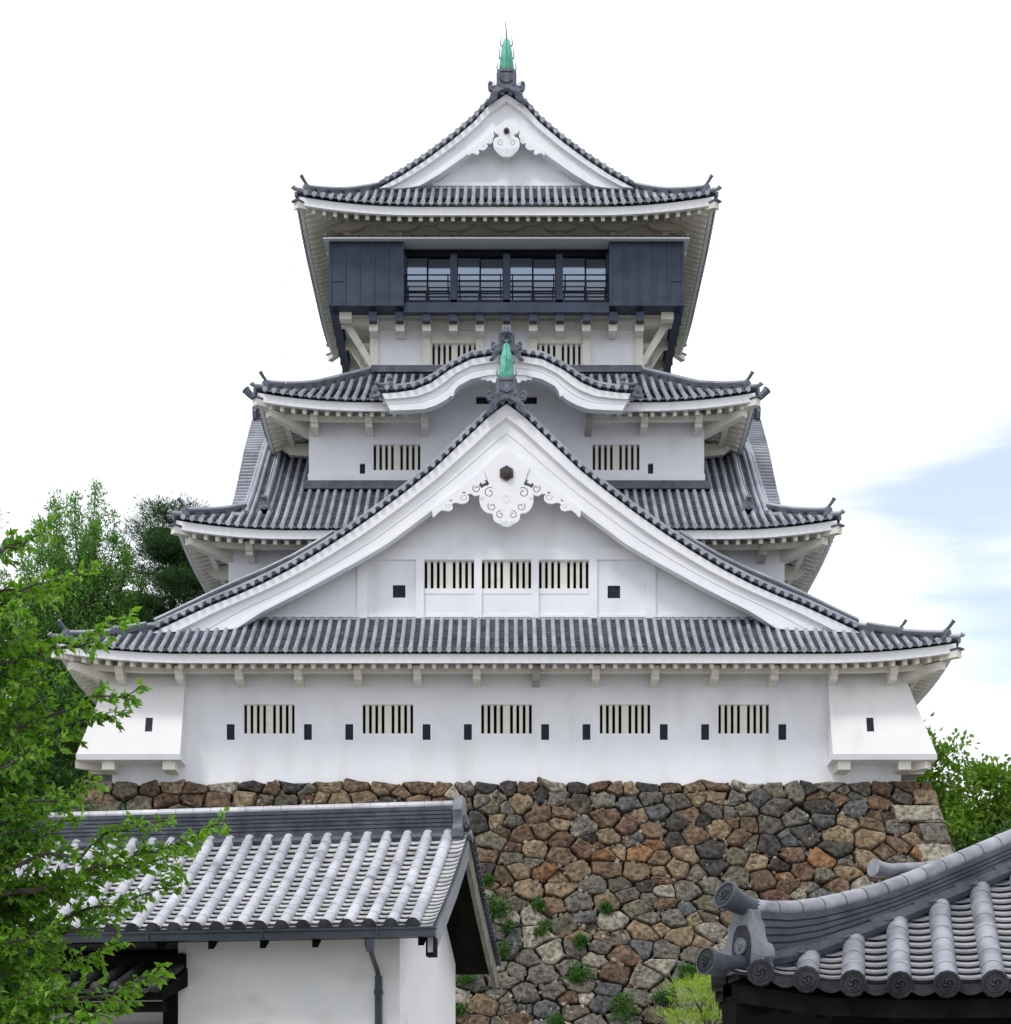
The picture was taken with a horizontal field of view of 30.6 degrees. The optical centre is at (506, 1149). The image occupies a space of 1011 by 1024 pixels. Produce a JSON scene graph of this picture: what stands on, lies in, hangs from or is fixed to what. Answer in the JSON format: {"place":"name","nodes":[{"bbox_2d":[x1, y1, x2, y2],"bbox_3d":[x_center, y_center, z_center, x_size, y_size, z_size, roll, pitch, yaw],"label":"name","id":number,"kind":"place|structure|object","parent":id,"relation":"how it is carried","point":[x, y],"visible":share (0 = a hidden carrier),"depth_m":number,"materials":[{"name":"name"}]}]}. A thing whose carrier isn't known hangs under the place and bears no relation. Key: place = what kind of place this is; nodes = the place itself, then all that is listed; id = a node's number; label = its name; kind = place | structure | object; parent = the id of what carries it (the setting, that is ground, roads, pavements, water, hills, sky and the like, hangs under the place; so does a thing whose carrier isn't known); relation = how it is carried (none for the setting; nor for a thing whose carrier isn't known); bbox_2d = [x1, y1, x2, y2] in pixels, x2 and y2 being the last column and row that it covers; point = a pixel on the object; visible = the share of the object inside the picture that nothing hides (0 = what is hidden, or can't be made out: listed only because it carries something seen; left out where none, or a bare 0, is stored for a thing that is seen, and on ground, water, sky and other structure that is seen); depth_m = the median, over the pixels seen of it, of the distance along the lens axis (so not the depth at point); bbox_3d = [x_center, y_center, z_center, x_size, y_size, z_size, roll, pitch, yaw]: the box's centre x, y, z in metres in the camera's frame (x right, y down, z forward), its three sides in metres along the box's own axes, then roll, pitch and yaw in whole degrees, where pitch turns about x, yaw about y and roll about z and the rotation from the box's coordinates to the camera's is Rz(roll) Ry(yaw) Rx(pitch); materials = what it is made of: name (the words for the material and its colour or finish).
{"place":"outdoors","nodes":[
{"label":"outdoors","id":0,"kind":"place"},
{"bbox_2d":[0,509,10,605],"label":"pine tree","id":1,"kind":"object","parent":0,"point":[1,528],"visible":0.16,"depth_m":80.16,"materials":[{"name":"green plant"}]},
{"bbox_2d":[0,767,124,812],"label":"broadleaf tree","id":2,"kind":"object","parent":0,"point":[87,809],"depth_m":56.03,"materials":[{"name":"green plant"}]},
{"bbox_2d":[0,513,231,1023],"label":"cherry tree","id":3,"kind":"object","parent":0,"point":[25,986],"visible":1,"depth_m":19.48,"materials":[{"name":"green plant"}]},
{"bbox_2d":[0,796,501,1023],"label":"gatehouse","id":4,"kind":"object","parent":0,"point":[366,913],"visible":0.68,"depth_m":25.61,"materials":[{"name":"tile"}]},
{"bbox_2d":[0,0,1010,815],"label":"sky","id":5,"kind":"structure","parent":0,"point":[153,152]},
{"bbox_2d":[646,971,721,1023],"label":"bush","id":6,"kind":"object","parent":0,"point":[709,1013],"visible":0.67,"depth_m":41.77,"materials":[{"name":"green plant"}]},
{"bbox_2d":[696,829,1010,1023],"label":"gate roof","id":7,"kind":"structure","parent":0,"point":[928,942],"depth_m":12.50,"materials":[{"name":"tile"}]},
{"bbox_3d":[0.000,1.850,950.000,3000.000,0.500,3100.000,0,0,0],"label":"ground","id":8,"kind":"structure","parent":0,"visible":0},
{"bbox_2d":[0,477,154,795],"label":"broadleaf tree","id":9,"kind":"object","parent":8,"relation":"on","point":[82,609],"visible":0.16,"depth_m":79.81,"materials":[{"name":"green plant"}]},
{"bbox_2d":[7,639,159,810],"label":"broadleaf tree","id":10,"kind":"object","parent":8,"relation":"on","point":[62,774],"visible":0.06,"depth_m":73.41,"materials":[{"name":"green plant"}]},
{"bbox_2d":[99,490,212,622],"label":"pine tree","id":11,"kind":"object","parent":8,"relation":"on","point":[175,579],"visible":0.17,"depth_m":80.87,"materials":[{"name":"green plant"}]},
{"bbox_2d":[72,777,955,1023],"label":"stone rampart","id":12,"kind":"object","parent":8,"relation":"on","point":[656,865],"visible":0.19,"depth_m":67.12,"materials":[{"name":"brown stone"}]},
{"bbox_2d":[455,1002,468,1015],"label":"weed tuft","id":13,"kind":"object","parent":12,"relation":"attached to","point":[459,1009],"visible":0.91,"depth_m":65.01,"materials":[{"name":"green plant"}]},
{"bbox_2d":[455,974,477,987],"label":"weed tuft","id":14,"kind":"object","parent":12,"relation":"attached to","point":[466,978],"visible":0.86,"depth_m":65.31,"materials":[{"name":"green plant"}]},
{"bbox_2d":[481,872,498,887],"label":"weed tuft","id":15,"kind":"object","parent":12,"relation":"attached to","point":[488,879],"visible":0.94,"depth_m":66.52,"materials":[{"name":"green plant"}]},
{"bbox_2d":[486,889,513,918],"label":"weed tuft","id":16,"kind":"object","parent":12,"relation":"attached to","point":[497,906],"visible":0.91,"depth_m":66.23,"materials":[{"name":"green plant"}]},
{"bbox_2d":[497,940,510,962],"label":"weed tuft","id":17,"kind":"object","parent":12,"relation":"attached to","point":[502,951],"visible":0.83,"depth_m":65.75,"materials":[{"name":"green plant"}]},
{"bbox_2d":[47,22,965,785],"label":"castle tower","id":18,"kind":"structure","parent":12,"relation":"on","point":[505,506],"depth_m":69.00,"materials":[{"name":"white paint"}]},
{"bbox_2d":[245,705,294,733],"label":"window","id":19,"kind":"structure","parent":18,"relation":"in","point":[268,719],"depth_m":68.06,"materials":[{"name":"white"}]},
{"bbox_2d":[363,705,412,733],"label":"window","id":20,"kind":"structure","parent":18,"relation":"in","point":[386,719],"depth_m":68.06,"materials":[{"name":"white"}]},
{"bbox_2d":[374,445,419,469],"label":"window","id":21,"kind":"structure","parent":18,"relation":"in","point":[396,457],"depth_m":73.07,"materials":[{"name":"white wood"}]},
{"bbox_2d":[424,562,473,593],"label":"window","id":22,"kind":"structure","parent":18,"relation":"in","point":[448,577],"depth_m":69.07,"materials":[{"name":"beige"}]},
{"bbox_2d":[433,345,475,364],"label":"window","id":23,"kind":"structure","parent":18,"relation":"in","point":[442,355],"depth_m":75.58,"materials":[{"name":"white wood"}]},
{"bbox_2d":[481,705,531,733],"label":"window","id":24,"kind":"structure","parent":18,"relation":"in","point":[505,719],"depth_m":68.06,"materials":[{"name":"white"}]},
{"bbox_2d":[482,562,530,593],"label":"window","id":25,"kind":"structure","parent":18,"relation":"in","point":[505,577],"depth_m":69.07,"materials":[{"name":"beige"}]},
{"bbox_2d":[537,345,579,364],"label":"window","id":26,"kind":"structure","parent":18,"relation":"in","point":[570,355],"depth_m":75.58,"materials":[{"name":"white wood"}]},
{"bbox_2d":[539,562,588,593],"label":"window","id":27,"kind":"structure","parent":18,"relation":"in","point":[562,577],"depth_m":69.07,"materials":[{"name":"beige"}]},
{"bbox_2d":[593,445,638,469],"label":"window","id":28,"kind":"structure","parent":18,"relation":"in","point":[615,457],"depth_m":73.07,"materials":[{"name":"white wood"}]},
{"bbox_2d":[600,705,649,733],"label":"window","id":29,"kind":"structure","parent":18,"relation":"in","point":[623,719],"depth_m":68.06,"materials":[{"name":"white"}]},
{"bbox_2d":[718,705,767,733],"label":"window","id":30,"kind":"structure","parent":18,"relation":"in","point":[742,719],"depth_m":68.06,"materials":[{"name":"white"}]},
{"bbox_2d":[500,918,514,933],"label":"weed tuft","id":31,"kind":"object","parent":12,"relation":"attached to","point":[509,927],"visible":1,"depth_m":66.04,"materials":[{"name":"green plant"}]},
{"bbox_2d":[527,895,547,914],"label":"weed tuft","id":32,"kind":"object","parent":12,"relation":"attached to","point":[539,904],"visible":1,"depth_m":66.24,"materials":[{"name":"green plant"}]},
{"bbox_2d":[532,917,551,936],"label":"weed tuft","id":33,"kind":"object","parent":12,"relation":"attached to","point":[542,926],"visible":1,"depth_m":65.97,"materials":[{"name":"green plant"}]},
{"bbox_2d":[540,1010,566,1023],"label":"weed tuft","id":34,"kind":"object","parent":12,"relation":"attached to","point":[558,1019],"visible":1,"depth_m":64.78,"materials":[{"name":"green plant"}]},
{"bbox_2d":[562,959,596,985],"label":"weed tuft","id":35,"kind":"object","parent":12,"relation":"attached to","point":[577,974],"visible":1,"depth_m":65.42,"materials":[{"name":"green plant"}]},
{"bbox_2d":[572,932,591,951],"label":"weed tuft","id":36,"kind":"object","parent":12,"relation":"attached to","point":[583,940],"visible":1,"depth_m":65.84,"materials":[{"name":"green plant"}]},
{"bbox_2d":[598,900,615,915],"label":"weed tuft","id":37,"kind":"object","parent":12,"relation":"attached to","point":[604,907],"visible":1,"depth_m":66.31,"materials":[{"name":"green plant"}]},
{"bbox_2d":[604,990,641,1023],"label":"weed tuft","id":38,"kind":"object","parent":12,"relation":"attached to","point":[624,1009],"visible":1,"depth_m":64.95,"materials":[{"name":"green plant"}]},
{"bbox_2d":[653,980,678,1009],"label":"weed tuft","id":39,"kind":"object","parent":12,"relation":"attached to","point":[663,998],"visible":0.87,"depth_m":65.16,"materials":[{"name":"green plant"}]},
{"bbox_2d":[676,960,706,988],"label":"weed tuft","id":40,"kind":"object","parent":12,"relation":"attached to","point":[691,970],"visible":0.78,"depth_m":65.29,"materials":[{"name":"green plant"}]},
{"bbox_2d":[913,712,1002,850],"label":"camphor tree","id":41,"kind":"object","parent":8,"relation":"on","point":[950,799],"visible":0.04,"depth_m":82.30,"materials":[{"name":"green plant"}]},
{"bbox_2d":[947,753,1010,850],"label":"camphor tree","id":42,"kind":"object","parent":8,"relation":"on","point":[992,776],"visible":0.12,"depth_m":80.83,"materials":[{"name":"green plant"}]},
{"bbox_2d":[947,817,1010,851],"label":"broadleaf tree","id":43,"kind":"object","parent":8,"relation":"on","point":[987,834],"depth_m":74.01,"materials":[{"name":"green plant"}]}
]}

